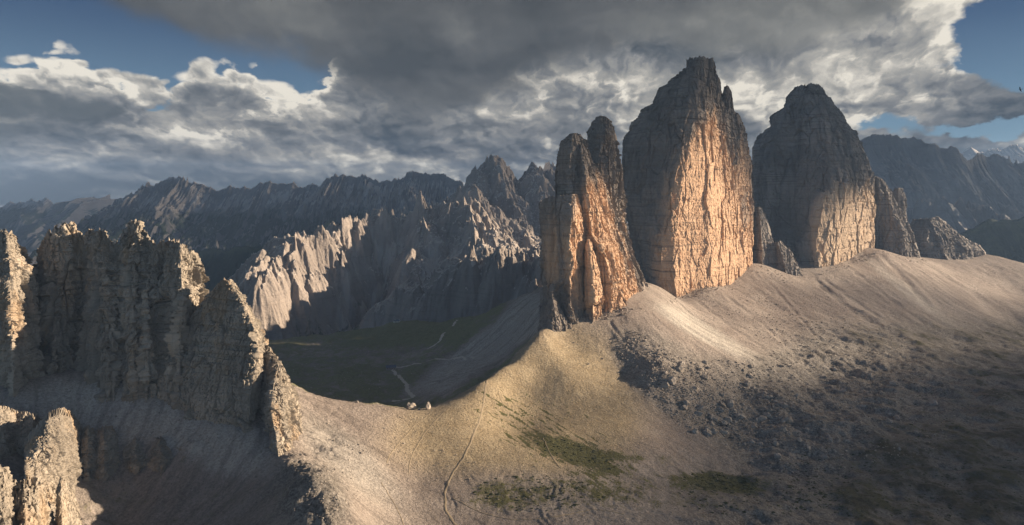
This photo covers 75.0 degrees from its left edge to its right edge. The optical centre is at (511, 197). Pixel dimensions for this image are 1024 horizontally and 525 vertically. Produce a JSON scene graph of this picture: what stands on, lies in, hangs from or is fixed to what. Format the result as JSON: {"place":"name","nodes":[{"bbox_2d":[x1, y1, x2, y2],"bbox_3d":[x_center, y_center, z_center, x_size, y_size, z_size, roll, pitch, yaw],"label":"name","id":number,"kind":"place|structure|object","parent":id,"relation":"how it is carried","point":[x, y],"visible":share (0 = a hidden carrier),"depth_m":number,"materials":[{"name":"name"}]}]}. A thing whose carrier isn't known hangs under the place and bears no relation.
{"place":"outdoors","nodes":[
{"label":"outdoors","id":0,"kind":"place"},
{"bbox_2d":[0,194,114,255],"bbox_3d":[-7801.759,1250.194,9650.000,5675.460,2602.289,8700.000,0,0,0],"label":"distant mountains","id":1,"kind":"structure","parent":0,"point":[30,222],"depth_m":10303.04,"materials":[{"name":"grey stone"}]},
{"bbox_2d":[196,245,263,293],"bbox_3d":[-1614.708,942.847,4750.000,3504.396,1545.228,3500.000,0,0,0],"label":"forested foothills","id":2,"kind":"structure","parent":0,"point":[219,265],"depth_m":4561.55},
{"bbox_2d":[29,162,632,265],"bbox_3d":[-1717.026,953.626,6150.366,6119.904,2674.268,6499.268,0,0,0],"label":"mountains","id":3,"kind":"structure","parent":0,"point":[195,216],"depth_m":6605.72,"materials":[{"name":"grey stone"}]},
{"bbox_2d":[227,154,554,339],"bbox_3d":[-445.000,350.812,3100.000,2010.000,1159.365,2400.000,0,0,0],"label":"needle mountains","id":4,"kind":"structure","parent":0,"point":[472,247],"depth_m":2579.82,"materials":[{"name":"grey stone"}]},
{"bbox_2d":[381,482,403,524],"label":"path","id":5,"kind":"structure","parent":0,"point":[394,503],"depth_m":602.13,"materials":[{"name":"beige soil"}]},
{"bbox_2d":[391,367,414,396],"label":"path","id":6,"kind":"structure","parent":0,"point":[406,385],"depth_m":1063.20,"materials":[{"name":"grey gravel"}]},
{"bbox_2d":[386,414,429,462],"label":"path","id":7,"kind":"structure","parent":0,"point":[403,437],"depth_m":713.67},
{"bbox_2d":[408,406,451,473],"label":"path","id":8,"kind":"structure","parent":0,"point":[421,438],"depth_m":717.64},
{"bbox_2d":[396,356,473,367],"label":"path","id":9,"kind":"structure","parent":0,"point":[463,357],"depth_m":1200.01,"materials":[{"name":"grey gravel"}]},
{"bbox_2d":[427,332,445,348],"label":"path","id":10,"kind":"structure","parent":0,"point":[442,335],"depth_m":1303.59,"materials":[{"name":"grey gravel"}]},
{"bbox_2d":[443,380,487,524],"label":"path","id":11,"kind":"structure","parent":0,"point":[451,475],"depth_m":682.99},
{"bbox_2d":[0,248,1023,524],"bbox_3d":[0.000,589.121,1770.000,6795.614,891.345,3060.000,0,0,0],"label":"ground","id":12,"kind":"structure","parent":0,"point":[608,408],"depth_m":808.06,"materials":[{"name":"beige gravel"}]},
{"bbox_2d":[0,406,41,459],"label":"rock outcrop","id":13,"kind":"object","parent":12,"relation":"on","point":[17,426],"visible":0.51,"depth_m":602.01,"materials":[{"name":"grey stone"}]},
{"bbox_2d":[0,228,44,396],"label":"rock crag","id":14,"kind":"structure","parent":12,"relation":"on","point":[21,358],"depth_m":675.56,"materials":[{"name":"grey stone"}]},
{"bbox_2d":[0,464,54,524],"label":"rock crag","id":15,"kind":"structure","parent":12,"relation":"on","point":[22,502],"depth_m":299.38,"materials":[{"name":"beige stone"}]},
{"bbox_2d":[24,407,83,512],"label":"rock outcrop","id":16,"kind":"object","parent":12,"relation":"on","point":[52,453],"visible":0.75,"depth_m":566.13,"materials":[{"name":"beige stone"}]},
{"bbox_2d":[54,476,82,524],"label":"rock pinnacle","id":17,"kind":"object","parent":12,"relation":"on","point":[68,509],"visible":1,"depth_m":329.11,"materials":[{"name":"beige stone"}]},
{"bbox_2d":[79,425,120,482],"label":"rock outcrop","id":18,"kind":"object","parent":12,"relation":"on","point":[98,448],"visible":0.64,"depth_m":619.82,"materials":[{"name":"grey stone"}]},
{"bbox_2d":[32,219,209,409],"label":"rock crag","id":19,"kind":"structure","parent":12,"relation":"on","point":[113,314],"depth_m":715.41,"materials":[{"name":"grey stone"}]},
{"bbox_2d":[122,436,185,475],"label":"rock outcrop","id":20,"kind":"object","parent":12,"relation":"on","point":[136,460],"visible":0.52,"depth_m":627.04,"materials":[{"name":"grey stone"}]},
{"bbox_2d":[155,278,302,457],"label":"rock peak","id":21,"kind":"object","parent":12,"relation":"on","point":[234,373],"visible":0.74,"depth_m":666.69,"materials":[{"name":"grey stone"}]},
{"bbox_2d":[386,364,395,370],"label":"mountain hut","id":22,"kind":"object","parent":12,"relation":"on","point":[391,367],"visible":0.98,"depth_m":1193.34,"materials":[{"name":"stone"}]},
{"bbox_2d":[406,402,415,409],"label":"boulder","id":23,"kind":"object","parent":12,"relation":"on","point":[410,406],"visible":0.93,"depth_m":786.38,"materials":[{"name":"beige stone"}]},
{"bbox_2d":[425,402,430,409],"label":"boulder","id":24,"kind":"object","parent":12,"relation":"on","point":[428,406],"visible":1,"depth_m":788.53,"materials":[{"name":"beige stone"}]},
{"bbox_2d":[537,284,571,331],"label":"rock pinnacle","id":25,"kind":"object","parent":12,"relation":"on","point":[554,318],"visible":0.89,"depth_m":986.34,"materials":[{"name":"grey stone"}]},
{"bbox_2d":[121,250,1022,524],"bbox_3d":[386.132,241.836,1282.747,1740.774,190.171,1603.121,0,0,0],"label":"rubble","id":26,"kind":"object","parent":12,"relation":"on","point":[731,415],"visible":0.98,"depth_m":902.23,"materials":[{"name":"grey stone"}]},
{"bbox_2d":[539,115,647,325],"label":"rock tower","id":27,"kind":"structure","parent":12,"relation":"on","point":[589,264],"depth_m":1045.68,"materials":[{"name":"brown stone"}]},
{"bbox_2d":[661,381,669,387],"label":"boulder","id":28,"kind":"object","parent":12,"relation":"on","point":[665,384],"visible":1,"depth_m":875.74,"materials":[{"name":"grey stone"}]},
{"bbox_2d":[667,376,675,384],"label":"boulder","id":29,"kind":"object","parent":12,"relation":"on","point":[671,380],"visible":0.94,"depth_m":881.48,"materials":[{"name":"grey stone"}]},
{"bbox_2d":[675,365,683,371],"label":"boulder","id":30,"kind":"object","parent":12,"relation":"on","point":[679,368],"visible":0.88,"depth_m":920.23,"materials":[{"name":"grey stone"}]},
{"bbox_2d":[622,55,754,297],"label":"rock tower","id":31,"kind":"structure","parent":12,"relation":"on","point":[687,167],"depth_m":1437.30,"materials":[{"name":"beige stone"}]},
{"bbox_2d":[695,411,703,416],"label":"boulder","id":32,"kind":"object","parent":12,"relation":"on","point":[700,413],"visible":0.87,"depth_m":850.53,"materials":[{"name":"grey stone"}]},
{"bbox_2d":[697,404,704,411],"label":"boulder","id":33,"kind":"object","parent":12,"relation":"on","point":[700,407],"visible":0.79,"depth_m":861.03,"materials":[{"name":"grey stone"}]},
{"bbox_2d":[701,374,708,379],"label":"boulder","id":34,"kind":"object","parent":12,"relation":"on","point":[706,377],"visible":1,"depth_m":930.20,"materials":[{"name":"grey stone"}]},
{"bbox_2d":[703,428,711,436],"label":"boulder","id":35,"kind":"object","parent":12,"relation":"on","point":[706,431],"visible":0.98,"depth_m":806.25,"materials":[{"name":"grey stone"}]},
{"bbox_2d":[708,420,715,426],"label":"boulder","id":36,"kind":"object","parent":12,"relation":"on","point":[711,422],"visible":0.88,"depth_m":843.51,"materials":[{"name":"grey stone"}]},
{"bbox_2d":[711,428,718,433],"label":"boulder","id":37,"kind":"object","parent":12,"relation":"on","point":[714,430],"visible":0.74,"depth_m":812.78,"materials":[{"name":"grey stone"}]},
{"bbox_2d":[720,430,728,434],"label":"boulder","id":38,"kind":"object","parent":12,"relation":"on","point":[725,432],"visible":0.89,"depth_m":826.86,"materials":[{"name":"grey stone"}]},
{"bbox_2d":[725,416,731,421],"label":"boulder","id":39,"kind":"object","parent":12,"relation":"on","point":[728,419],"visible":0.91,"depth_m":865.10,"materials":[{"name":"grey stone"}]},
{"bbox_2d":[726,399,733,408],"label":"boulder","id":40,"kind":"object","parent":12,"relation":"on","point":[729,402],"visible":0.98,"depth_m":892.50,"materials":[{"name":"grey stone"}]},
{"bbox_2d":[471,321,1023,520],"bbox_3d":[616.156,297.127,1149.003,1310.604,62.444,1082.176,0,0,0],"label":"shrubs","id":41,"kind":"object","parent":12,"relation":"on","point":[699,485],"visible":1,"depth_m":692.04,"materials":[{"name":"green plant"}]},
{"bbox_2d":[744,380,751,386],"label":"boulder","id":42,"kind":"object","parent":12,"relation":"on","point":[747,383],"visible":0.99,"depth_m":960.35,"materials":[{"name":"grey stone"}]},
{"bbox_2d":[758,415,766,420],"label":"boulder","id":43,"kind":"object","parent":12,"relation":"on","point":[761,417],"visible":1,"depth_m":879.38,"materials":[{"name":"grey stone"}]},
{"bbox_2d":[752,206,776,267],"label":"rock buttress","id":44,"kind":"object","parent":12,"relation":"on","point":[764,251],"visible":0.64,"depth_m":1659.06,"materials":[{"name":"grey stone"}]},
{"bbox_2d":[763,412,771,418],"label":"boulder","id":45,"kind":"object","parent":12,"relation":"on","point":[767,414],"visible":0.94,"depth_m":886.61,"materials":[{"name":"grey stone"}]},
{"bbox_2d":[774,453,781,457],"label":"boulder","id":46,"kind":"object","parent":12,"relation":"on","point":[777,455],"visible":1,"depth_m":773.48,"materials":[{"name":"grey stone"}]},
{"bbox_2d":[778,426,786,432],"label":"boulder","id":47,"kind":"object","parent":12,"relation":"on","point":[783,429],"visible":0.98,"depth_m":842.82,"materials":[{"name":"grey stone"}]},
{"bbox_2d":[780,402,788,407],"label":"boulder","id":48,"kind":"object","parent":12,"relation":"on","point":[784,404],"visible":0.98,"depth_m":908.14,"materials":[{"name":"grey stone"}]},
{"bbox_2d":[783,417,792,422],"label":"boulder","id":49,"kind":"object","parent":12,"relation":"on","point":[789,419],"visible":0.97,"depth_m":876.95,"materials":[{"name":"grey stone"}]},
{"bbox_2d":[774,241,802,275],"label":"rock buttress","id":50,"kind":"object","parent":12,"relation":"on","point":[786,262],"visible":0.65,"depth_m":1657.56,"materials":[{"name":"grey stone"}]},
{"bbox_2d":[752,83,875,267],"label":"rock tower","id":51,"kind":"structure","parent":12,"relation":"on","point":[813,173],"depth_m":1835.64,"materials":[{"name":"grey stone"}]},
{"bbox_2d":[821,454,828,458],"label":"boulder","id":52,"kind":"object","parent":12,"relation":"on","point":[824,456],"visible":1,"depth_m":785.54,"materials":[{"name":"grey stone"}]},
{"bbox_2d":[893,414,899,420],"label":"boulder","id":53,"kind":"object","parent":12,"relation":"on","point":[896,417],"visible":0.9,"depth_m":927.14,"materials":[{"name":"grey stone"}]},
{"bbox_2d":[874,176,920,257],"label":"rock buttress","id":54,"kind":"object","parent":12,"relation":"on","point":[894,232],"visible":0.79,"depth_m":1972.97,"materials":[{"name":"grey stone"}]},
{"bbox_2d":[892,187,907,220],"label":"rock buttress","id":55,"kind":"object","parent":12,"relation":"on","point":[898,193],"visible":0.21,"depth_m":2067.45,"materials":[{"name":"grey stone"}]},
{"bbox_2d":[929,400,937,405],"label":"boulder","id":56,"kind":"object","parent":12,"relation":"on","point":[933,402],"visible":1,"depth_m":999.65,"materials":[{"name":"grey stone"}]},
{"bbox_2d":[910,216,985,259],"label":"rock ridge","id":57,"kind":"object","parent":12,"relation":"on","point":[936,237],"visible":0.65,"depth_m":2158.31,"materials":[{"name":"grey stone"}]},
{"bbox_2d":[0,0,1023,207],"label":"sky","id":58,"kind":"structure","parent":0,"point":[99,98],"materials":[{"name":"grey"}]},
{"bbox_2d":[452,498,623,519],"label":"path","id":59,"kind":"structure","parent":0,"point":[535,518],"depth_m":604.76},
{"bbox_2d":[752,134,1023,233],"bbox_3d":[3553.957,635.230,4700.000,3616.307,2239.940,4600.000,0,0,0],"label":"mountains","id":60,"kind":"structure","parent":0,"point":[955,189],"depth_m":4871.29,"materials":[{"name":"grey stone"}]},
{"bbox_2d":[960,217,1023,262],"bbox_3d":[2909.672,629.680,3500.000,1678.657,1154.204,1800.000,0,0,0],"label":"forested hill","id":61,"kind":"structure","parent":0,"point":[1003,238],"depth_m":3454.75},
{"bbox_2d":[962,144,1023,163],"bbox_3d":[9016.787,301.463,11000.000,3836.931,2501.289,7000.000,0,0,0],"label":"distant right peaks","id":62,"kind":"object","parent":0,"point":[1014,152],"visible":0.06,"depth_m":11922.85,"materials":[{"name":"white snow"}]}
]}

